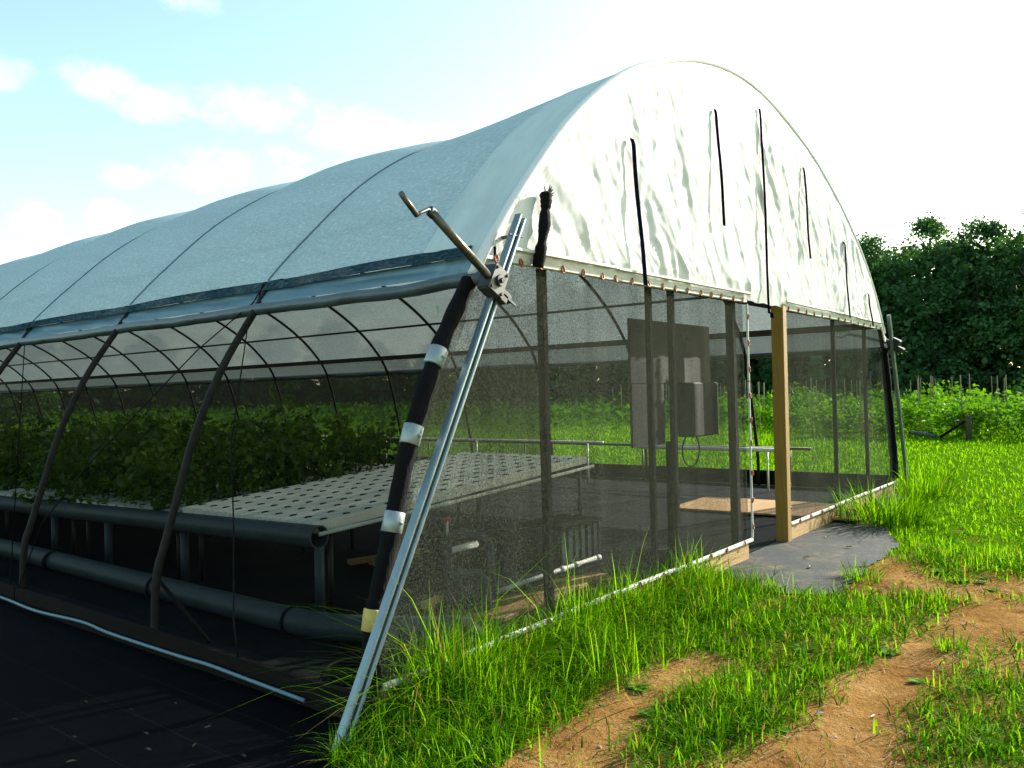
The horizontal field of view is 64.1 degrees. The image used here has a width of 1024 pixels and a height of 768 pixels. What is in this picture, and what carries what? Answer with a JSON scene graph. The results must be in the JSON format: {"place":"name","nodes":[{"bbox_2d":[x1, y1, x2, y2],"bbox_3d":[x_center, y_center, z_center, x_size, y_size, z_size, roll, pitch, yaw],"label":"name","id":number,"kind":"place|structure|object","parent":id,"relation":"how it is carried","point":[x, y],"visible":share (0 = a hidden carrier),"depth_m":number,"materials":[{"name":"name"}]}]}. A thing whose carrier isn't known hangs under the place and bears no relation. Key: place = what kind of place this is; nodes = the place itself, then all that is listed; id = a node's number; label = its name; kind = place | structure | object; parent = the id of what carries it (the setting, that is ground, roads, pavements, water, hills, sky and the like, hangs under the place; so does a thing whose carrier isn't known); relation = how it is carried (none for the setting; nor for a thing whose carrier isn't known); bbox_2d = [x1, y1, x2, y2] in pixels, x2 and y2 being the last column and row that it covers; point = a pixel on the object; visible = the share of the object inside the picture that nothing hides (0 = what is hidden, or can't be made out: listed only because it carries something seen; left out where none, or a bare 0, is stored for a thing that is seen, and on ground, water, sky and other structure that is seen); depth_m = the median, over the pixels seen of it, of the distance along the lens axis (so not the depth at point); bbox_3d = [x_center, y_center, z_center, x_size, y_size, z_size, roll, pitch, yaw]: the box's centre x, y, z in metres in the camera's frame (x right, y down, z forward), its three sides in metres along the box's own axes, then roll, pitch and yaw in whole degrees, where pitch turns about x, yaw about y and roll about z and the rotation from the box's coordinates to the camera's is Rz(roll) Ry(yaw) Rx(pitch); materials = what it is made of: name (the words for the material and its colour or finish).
{"place":"outdoors","nodes":[
{"label":"outdoors","id":0,"kind":"place"},
{"bbox_2d":[0,410,1023,767],"bbox_3d":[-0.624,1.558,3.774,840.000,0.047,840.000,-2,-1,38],"label":"ground","id":1,"kind":"structure","parent":0,"point":[892,686],"depth_m":4.21,"materials":[{"name":"soil"}]},
{"bbox_2d":[0,389,65,422],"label":"leafy plant","id":2,"kind":"object","parent":1,"relation":"on","point":[10,401],"visible":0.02,"depth_m":66.52,"materials":[{"name":"green plant"}]},
{"bbox_2d":[0,600,379,767],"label":"ground cloth","id":3,"kind":"object","parent":1,"relation":"on","point":[55,675],"visible":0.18,"depth_m":3.93,"materials":[{"name":"fabric"}]},
{"bbox_2d":[0,596,305,702],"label":"drip hose","id":4,"kind":"object","parent":3,"relation":"on","point":[269,687],"visible":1,"depth_m":4.66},
{"bbox_2d":[0,539,485,647],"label":"drain pipe","id":5,"kind":"object","parent":1,"relation":"on","point":[6,546],"visible":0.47,"depth_m":5.58,"materials":[{"name":"grey plastic"}]},
{"bbox_2d":[333,213,525,754],"bbox_3d":[-0.365,0.317,3.995,0.106,2.501,1.411,-2,-1,38],"label":"guide rail","id":6,"kind":"object","parent":1,"relation":"on","point":[378,635],"visible":0.86,"depth_m":3.85,"materials":[{"name":"metal"}]},
{"bbox_2d":[398,191,515,306],"bbox_3d":[-0.261,-0.639,4.030,0.123,0.458,0.895,-2,-1,35],"label":"crank winder","id":7,"kind":"object","parent":6,"relation":"attached to","point":[493,280],"visible":0.99,"depth_m":4.17,"materials":[{"name":"metal"}]},
{"bbox_2d":[0,474,865,717],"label":"ground cloth","id":8,"kind":"object","parent":1,"relation":"on","point":[765,530],"visible":0.14,"depth_m":7.34,"materials":[{"name":"fabric"}]},
{"bbox_2d":[0,486,194,554],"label":"growing bench","id":9,"kind":"object","parent":8,"relation":"on","point":[44,498],"visible":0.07,"depth_m":8.70,"materials":[{"name":"plastic"}]},
{"bbox_2d":[20,458,64,483],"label":"leafy plant","id":10,"kind":"object","parent":9,"relation":"on","point":[25,460],"visible":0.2,"depth_m":9.11,"materials":[{"name":"green plant"}]},
{"bbox_2d":[11,431,89,504],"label":"leafy plant","id":11,"kind":"object","parent":9,"relation":"on","point":[34,474],"visible":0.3,"depth_m":8.19,"materials":[{"name":"green plant"}]},
{"bbox_2d":[30,446,127,503],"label":"leafy plant","id":12,"kind":"object","parent":9,"relation":"on","point":[62,477],"visible":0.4,"depth_m":8.00,"materials":[{"name":"green plant"}]},
{"bbox_2d":[135,395,186,460],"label":"leafy plant","id":13,"kind":"object","parent":9,"relation":"on","point":[159,420],"visible":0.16,"depth_m":8.68,"materials":[{"name":"green plant"}]},
{"bbox_2d":[0,495,328,611],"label":"drain gutter","id":14,"kind":"object","parent":8,"relation":"on","point":[220,525],"visible":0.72,"depth_m":6.44,"materials":[{"name":"grey plastic"}]},
{"bbox_2d":[76,462,394,578],"bbox_3d":[-2.659,1.282,8.350,1.795,0.747,2.757,-2,-1,38],"label":"growing bench","id":15,"kind":"object","parent":8,"relation":"on","point":[116,502],"visible":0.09,"depth_m":7.62,"materials":[{"name":"plastic"}]},
{"bbox_2d":[55,416,136,507],"bbox_3d":[-3.950,0.718,7.826,0.871,0.863,0.734,-1,-1,3],"label":"leafy plant","id":16,"kind":"object","parent":15,"relation":"on","point":[78,467],"visible":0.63,"depth_m":7.73,"materials":[{"name":"green plant"}]},
{"bbox_2d":[77,451,156,503],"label":"leafy plant","id":17,"kind":"object","parent":15,"relation":"on","point":[105,487],"visible":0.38,"depth_m":7.47,"materials":[{"name":"green plant"}]},
{"bbox_2d":[87,426,147,495],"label":"leafy plant","id":18,"kind":"object","parent":15,"relation":"on","point":[120,463],"visible":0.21,"depth_m":7.91,"materials":[{"name":"green plant"}]},
{"bbox_2d":[96,421,185,504],"bbox_3d":[-3.386,0.726,7.590,0.752,0.733,0.994,-1,-1,-19],"label":"leafy plant","id":19,"kind":"object","parent":15,"relation":"on","point":[132,456],"visible":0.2,"depth_m":7.50,"materials":[{"name":"green plant"}]},
{"bbox_2d":[115,416,179,491],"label":"leafy plant","id":20,"kind":"object","parent":15,"relation":"on","point":[136,437],"visible":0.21,"depth_m":8.05,"materials":[{"name":"green plant"}]},
{"bbox_2d":[116,423,208,509],"bbox_3d":[-3.050,0.722,7.143,0.724,0.763,0.746,-1,-1,-3],"label":"leafy plant","id":21,"kind":"object","parent":15,"relation":"on","point":[169,445],"visible":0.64,"depth_m":7.13,"materials":[{"name":"green plant"}]},
{"bbox_2d":[151,451,218,511],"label":"leafy plant","id":22,"kind":"object","parent":15,"relation":"on","point":[191,497],"visible":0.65,"depth_m":6.83,"materials":[{"name":"green plant"}]},
{"bbox_2d":[180,420,236,484],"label":"leafy plant","id":23,"kind":"object","parent":15,"relation":"on","point":[208,440],"visible":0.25,"depth_m":8.11,"materials":[{"name":"green plant"}]},
{"bbox_2d":[190,451,247,501],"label":"leafy plant","id":24,"kind":"object","parent":15,"relation":"on","point":[214,479],"visible":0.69,"depth_m":7.11,"materials":[{"name":"green plant"}]},
{"bbox_2d":[185,414,259,491],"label":"leafy plant","id":25,"kind":"object","parent":15,"relation":"on","point":[224,450],"visible":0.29,"depth_m":7.68,"materials":[{"name":"green plant"}]},
{"bbox_2d":[178,399,281,453],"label":"leafy plant","id":26,"kind":"object","parent":15,"relation":"on","point":[185,425],"visible":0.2,"depth_m":8.94,"materials":[{"name":"green plant"}]},
{"bbox_2d":[214,460,264,499],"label":"leafy plant","id":27,"kind":"object","parent":15,"relation":"on","point":[235,488],"visible":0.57,"depth_m":7.29,"materials":[{"name":"green plant"}]},
{"bbox_2d":[222,431,278,480],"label":"leafy plant","id":28,"kind":"object","parent":15,"relation":"on","point":[244,456],"visible":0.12,"depth_m":7.88,"materials":[{"name":"green plant"}]},
{"bbox_2d":[223,439,286,492],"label":"leafy plant","id":29,"kind":"object","parent":15,"relation":"on","point":[257,476],"visible":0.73,"depth_m":7.50,"materials":[{"name":"green plant"}]},
{"bbox_2d":[242,413,287,475],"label":"leafy plant","id":30,"kind":"object","parent":15,"relation":"on","point":[271,431],"visible":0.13,"depth_m":8.71,"materials":[{"name":"green plant"}]},
{"bbox_2d":[234,409,318,487],"bbox_3d":[-2.241,0.637,7.744,0.779,0.808,0.834,-1,-1,-29],"label":"leafy plant","id":31,"kind":"object","parent":15,"relation":"on","point":[266,451],"visible":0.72,"depth_m":7.55,"materials":[{"name":"green plant"}]},
{"bbox_2d":[258,383,325,469],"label":"leafy plant","id":32,"kind":"object","parent":15,"relation":"on","point":[272,393],"visible":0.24,"depth_m":8.90,"materials":[{"name":"green plant"}]},
{"bbox_2d":[276,403,326,453],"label":"leafy plant","id":33,"kind":"object","parent":15,"relation":"on","point":[307,417],"visible":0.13,"depth_m":9.61,"materials":[{"name":"green plant"}]},
{"bbox_2d":[273,429,335,486],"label":"leafy plant","id":34,"kind":"object","parent":15,"relation":"on","point":[296,456],"visible":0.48,"depth_m":7.79,"materials":[{"name":"green plant"}]},
{"bbox_2d":[285,416,325,480],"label":"leafy plant","id":35,"kind":"object","parent":15,"relation":"on","point":[314,430],"visible":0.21,"depth_m":8.55,"materials":[{"name":"green plant"}]},
{"bbox_2d":[286,412,359,475],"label":"leafy plant","id":36,"kind":"object","parent":15,"relation":"on","point":[332,437],"visible":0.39,"depth_m":8.67,"materials":[{"name":"green plant"}]},
{"bbox_2d":[298,435,362,482],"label":"leafy plant","id":37,"kind":"object","parent":15,"relation":"on","point":[324,462],"visible":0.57,"depth_m":7.98,"materials":[{"name":"green plant"}]},
{"bbox_2d":[314,402,372,471],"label":"leafy plant","id":38,"kind":"object","parent":15,"relation":"on","point":[345,421],"visible":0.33,"depth_m":8.78,"materials":[{"name":"green plant"}]},
{"bbox_2d":[324,435,381,475],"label":"leafy plant","id":39,"kind":"object","parent":15,"relation":"on","point":[360,453],"visible":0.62,"depth_m":8.32,"materials":[{"name":"green plant"}]},
{"bbox_2d":[339,407,386,465],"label":"leafy plant","id":40,"kind":"object","parent":15,"relation":"on","point":[368,431],"visible":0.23,"depth_m":9.05,"materials":[{"name":"green plant"}]},
{"bbox_2d":[352,410,402,468],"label":"leafy plant","id":41,"kind":"object","parent":15,"relation":"on","point":[392,431],"visible":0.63,"depth_m":8.64,"materials":[{"name":"green plant"}]},
{"bbox_2d":[35,430,603,480],"bbox_3d":[-9.826,1.641,22.157,28.800,0.678,0.034,-2,-1,38],"label":"irrigation pipe","id":42,"kind":"object","parent":8,"relation":"on","point":[587,442],"visible":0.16,"depth_m":14.44,"materials":[{"name":"plastic"}]},
{"bbox_2d":[318,653,403,689],"bbox_3d":[-0.782,1.497,4.260,0.444,0.100,0.450,-2,-1,38],"label":"hose coil","id":43,"kind":"object","parent":8,"relation":"on","point":[323,676],"visible":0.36,"depth_m":4.28,"materials":[{"name":"black plastic"}]},
{"bbox_2d":[347,548,420,565],"bbox_3d":[-0.775,1.551,7.580,1.531,0.040,0.241,-1,-1,-38],"label":"lumber stack","id":44,"kind":"object","parent":8,"relation":"on","point":[357,561],"visible":0.21,"depth_m":7.22,"materials":[{"name":"brown wood"}]},
{"bbox_2d":[182,452,594,610],"bbox_3d":[-0.925,1.182,7.419,1.795,0.842,3.441,-2,-1,38],"label":"growing bench","id":45,"kind":"object","parent":8,"relation":"on","point":[308,512],"visible":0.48,"depth_m":6.72,"materials":[{"name":"plastic"}]},
{"bbox_2d":[1,430,810,489],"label":"irrigation pipe","id":46,"kind":"object","parent":8,"relation":"on","point":[804,448],"visible":0.16,"depth_m":13.56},
{"bbox_2d":[0,55,898,725],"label":"greenhouse","id":47,"kind":"object","parent":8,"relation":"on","point":[672,193],"visible":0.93,"depth_m":6.21,"materials":[{"name":"plastic"}]},
{"bbox_2d":[420,523,504,578],"bbox_3d":[-0.425,1.405,6.861,0.460,0.360,0.660,-2,-1,38],"label":"storage tub","id":48,"kind":"object","parent":8,"relation":"on","point":[423,559],"visible":0.35,"depth_m":6.68,"materials":[{"name":"black plastic"}]},
{"bbox_2d":[521,514,601,565],"bbox_3d":[0.450,1.393,7.331,0.468,0.350,0.620,-2,-1,38],"label":"slatted crate","id":49,"kind":"object","parent":8,"relation":"on","point":[562,533],"visible":0.5,"depth_m":7.20,"materials":[{"name":"grey plastic"}]},
{"bbox_2d":[627,318,718,564],"bbox_3d":[1.346,0.516,6.824,1.408,2.050,0.249,-1,-1,-44],"label":"control board","id":50,"kind":"object","parent":8,"relation":"on","point":[685,369],"visible":0.34,"depth_m":6.84,"materials":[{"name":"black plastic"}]},
{"bbox_2d":[638,445,773,490],"bbox_3d":[2.928,1.245,12.175,2.400,0.630,0.057,-2,-1,38],"label":"collecting pipe","id":51,"kind":"object","parent":8,"relation":"on","point":[766,450],"visible":0.39,"depth_m":11.72,"materials":[{"name":"plastic"}]},
{"bbox_2d":[680,496,880,521],"bbox_3d":[3.171,1.494,9.886,2.200,0.022,1.150,-2,-1,35],"label":"plywood sheet","id":52,"kind":"object","parent":8,"relation":"on","point":[763,507],"visible":0.47,"depth_m":9.88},
{"bbox_2d":[282,561,595,671],"bbox_3d":[-0.237,1.252,4.255,1.796,0.599,1.039,-1,-1,-28],"label":"grass tuft","id":53,"kind":"object","parent":1,"relation":"on","point":[505,630],"visible":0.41,"depth_m":4.32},
{"bbox_2d":[0,387,934,430],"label":"crop foliage","id":54,"kind":"object","parent":1,"relation":"on","point":[763,414],"visible":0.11,"depth_m":38.83,"materials":[{"name":"green plant"}]},
{"bbox_2d":[171,514,826,767],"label":"tall grass","id":55,"kind":"structure","parent":1,"relation":"on","point":[586,631],"depth_m":4.10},
{"bbox_2d":[0,352,1023,419],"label":"wood undergrowth","id":56,"kind":"object","parent":1,"relation":"on","point":[757,378],"visible":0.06,"depth_m":61.94,"materials":[{"name":"green plant"}]},
{"bbox_2d":[443,517,600,609],"bbox_3d":[0.092,1.273,6.419,0.526,0.589,1.895,-2,-1,38],"label":"pipe manifold","id":57,"kind":"object","parent":1,"relation":"on","point":[474,570],"visible":0.5,"depth_m":6.04,"materials":[{"name":"grey plastic"}]},
{"bbox_2d":[454,550,617,645],"bbox_3d":[0.110,1.216,4.735,1.025,0.666,2.141,-1,-1,-6],"label":"grass tuft","id":58,"kind":"object","parent":1,"relation":"on","point":[544,608],"visible":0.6,"depth_m":4.65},
{"bbox_2d":[481,572,607,623],"bbox_3d":[0.281,1.528,5.925,0.160,0.030,1.500,-2,-1,34],"label":"wooden plank","id":59,"kind":"object","parent":1,"relation":"on","point":[563,586],"visible":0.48,"depth_m":5.82,"materials":[{"name":"brown wood"}]},
{"bbox_2d":[559,360,629,409],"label":"broadleaf tree","id":60,"kind":"object","parent":1,"relation":"on","point":[613,384],"visible":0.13,"depth_m":62.26,"materials":[{"name":"green plant"}]},
{"bbox_2d":[635,546,669,580],"bbox_3d":[1.087,1.407,6.307,0.270,0.270,0.270,-2,-1,38],"label":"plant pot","id":61,"kind":"object","parent":1,"relation":"on","point":[662,555],"visible":0.21,"depth_m":6.22,"materials":[{"name":"black plastic"}]},
{"bbox_2d":[287,423,1023,767],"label":"short grass","id":62,"kind":"structure","parent":1,"relation":"on","point":[711,709],"depth_m":4.30,"materials":[{"name":"plant"}]},
{"bbox_2d":[710,355,770,397],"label":"broadleaf tree","id":63,"kind":"object","parent":1,"relation":"on","point":[753,361],"visible":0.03,"depth_m":64.38,"materials":[{"name":"green plant"}]},
{"bbox_2d":[741,389,772,420],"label":"crop plant","id":64,"kind":"object","parent":1,"relation":"on","point":[767,404],"visible":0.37,"depth_m":35.79,"materials":[{"name":"green plant"}]},
{"bbox_2d":[738,350,838,396],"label":"broadleaf tree","id":65,"kind":"object","parent":1,"relation":"on","point":[766,365],"visible":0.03,"depth_m":61.16,"materials":[{"name":"green plant"}]},
{"bbox_2d":[772,387,826,426],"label":"crop plant","id":66,"kind":"object","parent":1,"relation":"on","point":[797,402],"visible":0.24,"depth_m":29.38,"materials":[{"name":"green plant"}]},
{"bbox_2d":[789,403,827,431],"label":"crop plant","id":67,"kind":"object","parent":1,"relation":"on","point":[800,416],"visible":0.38,"depth_m":26.85,"materials":[{"name":"green plant"}]},
{"bbox_2d":[715,493,903,593],"bbox_3d":[3.703,1.495,8.448,1.106,0.007,6.300,-2,-1,38],"label":"ground cloth","id":68,"kind":"object","parent":1,"relation":"on","point":[830,551],"visible":0.61,"depth_m":7.20,"materials":[{"name":"fabric"}]},
{"bbox_2d":[806,393,859,436],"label":"crop plant","id":69,"kind":"object","parent":1,"relation":"on","point":[830,419],"visible":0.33,"depth_m":23.84,"materials":[{"name":"green plant"}]},
{"bbox_2d":[822,555,901,582],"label":"grass tuft","id":70,"kind":"object","parent":1,"relation":"on","point":[855,576],"visible":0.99,"depth_m":6.31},
{"bbox_2d":[841,401,885,436],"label":"crop plant","id":71,"kind":"object","parent":1,"relation":"on","point":[854,410],"visible":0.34,"depth_m":23.36,"materials":[{"name":"green plant"}]},
{"bbox_2d":[793,231,934,392],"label":"broadleaf tree","id":72,"kind":"object","parent":1,"relation":"on","point":[870,248],"visible":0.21,"depth_m":56.04,"materials":[{"name":"green plant"}]},
{"bbox_2d":[828,390,903,432],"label":"crop plant","id":73,"kind":"object","parent":1,"relation":"on","point":[863,407],"visible":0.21,"depth_m":25.59,"materials":[{"name":"green plant"}]},
{"bbox_2d":[884,314,908,486],"bbox_3d":[5.193,0.292,11.052,0.106,2.420,0.851,-2,-1,38],"label":"guide rail","id":74,"kind":"object","parent":1,"relation":"on","point":[896,385],"visible":0.78,"depth_m":10.97,"materials":[{"name":"metal"}]},
{"bbox_2d":[886,337,906,352],"bbox_3d":[4.919,-0.625,11.097,0.123,0.458,0.895,-1,-1,-33],"label":"crank winder","id":75,"kind":"object","parent":74,"relation":"attached to","point":[897,342],"visible":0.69,"depth_m":10.79,"materials":[{"name":"metal"}]},
{"bbox_2d":[871,402,925,432],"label":"crop plant","id":76,"kind":"object","parent":1,"relation":"on","point":[896,417],"visible":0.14,"depth_m":24.82,"materials":[{"name":"green plant"}]},
{"bbox_2d":[800,466,999,527],"bbox_3d":[4.087,1.203,8.849,2.478,0.586,2.085,-2,-1,38],"label":"grass tuft","id":77,"kind":"object","parent":1,"relation":"on","point":[889,512],"visible":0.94,"depth_m":8.73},
{"bbox_2d":[877,389,950,437],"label":"crop plant","id":78,"kind":"object","parent":1,"relation":"on","point":[914,412],"visible":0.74,"depth_m":22.51,"materials":[{"name":"green plant"}]},
{"bbox_2d":[842,211,1023,397],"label":"broadleaf tree","id":79,"kind":"object","parent":1,"relation":"on","point":[925,285],"visible":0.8,"depth_m":51.53,"materials":[{"name":"green plant"}]},
{"bbox_2d":[865,450,1014,498],"bbox_3d":[5.621,1.157,10.846,2.098,0.644,2.111,-2,-1,38],"label":"grass tuft","id":80,"kind":"object","parent":1,"relation":"on","point":[938,485],"visible":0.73,"depth_m":10.73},
{"bbox_2d":[914,628,976,652],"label":"grass tuft","id":81,"kind":"object","parent":1,"relation":"on","point":[942,641],"visible":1,"depth_m":4.59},
{"bbox_2d":[920,383,974,430],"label":"crop plant","id":82,"kind":"object","parent":1,"relation":"on","point":[945,397],"visible":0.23,"depth_m":24.46,"materials":[{"name":"green plant"}]},
{"bbox_2d":[905,395,998,439],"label":"crop plant","id":83,"kind":"object","parent":1,"relation":"on","point":[953,408],"visible":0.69,"depth_m":21.81,"materials":[{"name":"green plant"}]},
{"bbox_2d":[935,415,971,439],"bbox_3d":[11.458,1.143,21.232,0.840,0.668,0.136,-2,-1,37],"label":"row end post","id":84,"kind":"object","parent":1,"relation":"on","point":[967,421],"visible":0.89,"depth_m":21.00,"materials":[{"name":"grey wood"}]},
{"bbox_2d":[935,388,985,412],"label":"crop plant","id":85,"kind":"object","parent":1,"relation":"on","point":[953,395],"visible":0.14,"depth_m":28.91,"materials":[{"name":"green plant"}]},
{"bbox_2d":[898,213,1023,392],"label":"broadleaf tree","id":86,"kind":"object","parent":1,"relation":"on","point":[985,229],"visible":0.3,"depth_m":51.83,"materials":[{"name":"green plant"}]},
{"bbox_2d":[932,390,1023,438],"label":"crop plant","id":87,"kind":"object","parent":1,"relation":"on","point":[983,412],"visible":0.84,"depth_m":21.34,"materials":[{"name":"green plant"}]},
{"bbox_2d":[952,390,1022,432],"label":"crop plant","id":88,"kind":"object","parent":1,"relation":"on","point":[974,398],"visible":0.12,"depth_m":23.77,"materials":[{"name":"green plant"}]},
{"bbox_2d":[952,210,1023,392],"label":"broadleaf tree","id":89,"kind":"object","parent":1,"relation":"on","point":[1017,253],"visible":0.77,"depth_m":49.81,"materials":[{"name":"green plant"}]},
{"bbox_2d":[994,389,1023,432],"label":"crop plant","id":90,"kind":"object","parent":1,"relation":"on","point":[1014,402],"visible":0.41,"depth_m":23.28,"materials":[{"name":"green plant"}]},
{"bbox_2d":[997,399,1023,436],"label":"crop plant","id":91,"kind":"object","parent":1,"relation":"on","point":[1018,424],"visible":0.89,"depth_m":20.99,"materials":[{"name":"green plant"}]},
{"bbox_2d":[0,0,1023,401],"label":"sky","id":92,"kind":"structure","parent":0,"point":[115,114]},
{"bbox_2d":[350,546,1023,767],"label":"dry litter","id":93,"kind":"object","parent":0,"point":[818,699],"visible":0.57,"depth_m":3.81,"materials":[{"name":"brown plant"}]},
{"bbox_2d":[526,557,1022,767],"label":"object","id":94,"kind":"structure","parent":0,"point":[600,747],"depth_m":3.83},
{"bbox_3d":[-5.721,1.424,10.762,1.795,0.665,2.757,-2,-1,38],"label":"growing bench","id":95,"kind":"object","parent":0,"visible":0},
{"bbox_2d":[0,427,38,490],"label":"leafy plant","id":96,"kind":"object","parent":95,"relation":"on","point":[7,461],"visible":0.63,"depth_m":9.33,"materials":[{"name":"green plant"}]},
{"bbox_2d":[0,422,54,489],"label":"leafy plant","id":97,"kind":"object","parent":95,"relation":"on","point":[22,439],"visible":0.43,"depth_m":9.49,"materials":[{"name":"green plant"}]},
{"bbox_2d":[0,425,66,482],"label":"leafy plant","id":98,"kind":"object","parent":95,"relation":"on","point":[39,442],"visible":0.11,"depth_m":9.62,"materials":[{"name":"green plant"}]},
{"bbox_2d":[88,408,142,446],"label":"leafy plant","id":99,"kind":"object","parent":95,"relation":"on","point":[122,419],"visible":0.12,"depth_m":10.90,"materials":[{"name":"green plant"}]},
{"bbox_3d":[-7.252,1.495,11.968,1.795,0.624,2.757,-2,-1,38],"label":"growing bench","id":100,"kind":"object","parent":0,"visible":0},
{"bbox_2d":[26,406,58,448],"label":"leafy plant","id":101,"kind":"object","parent":100,"relation":"on","point":[41,428],"visible":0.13,"depth_m":12.29,"materials":[{"name":"green plant"}]},
{"bbox_2d":[62,405,93,449],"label":"leafy plant","id":102,"kind":"object","parent":100,"relation":"on","point":[79,422],"visible":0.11,"depth_m":12.42,"materials":[{"name":"green plant"}]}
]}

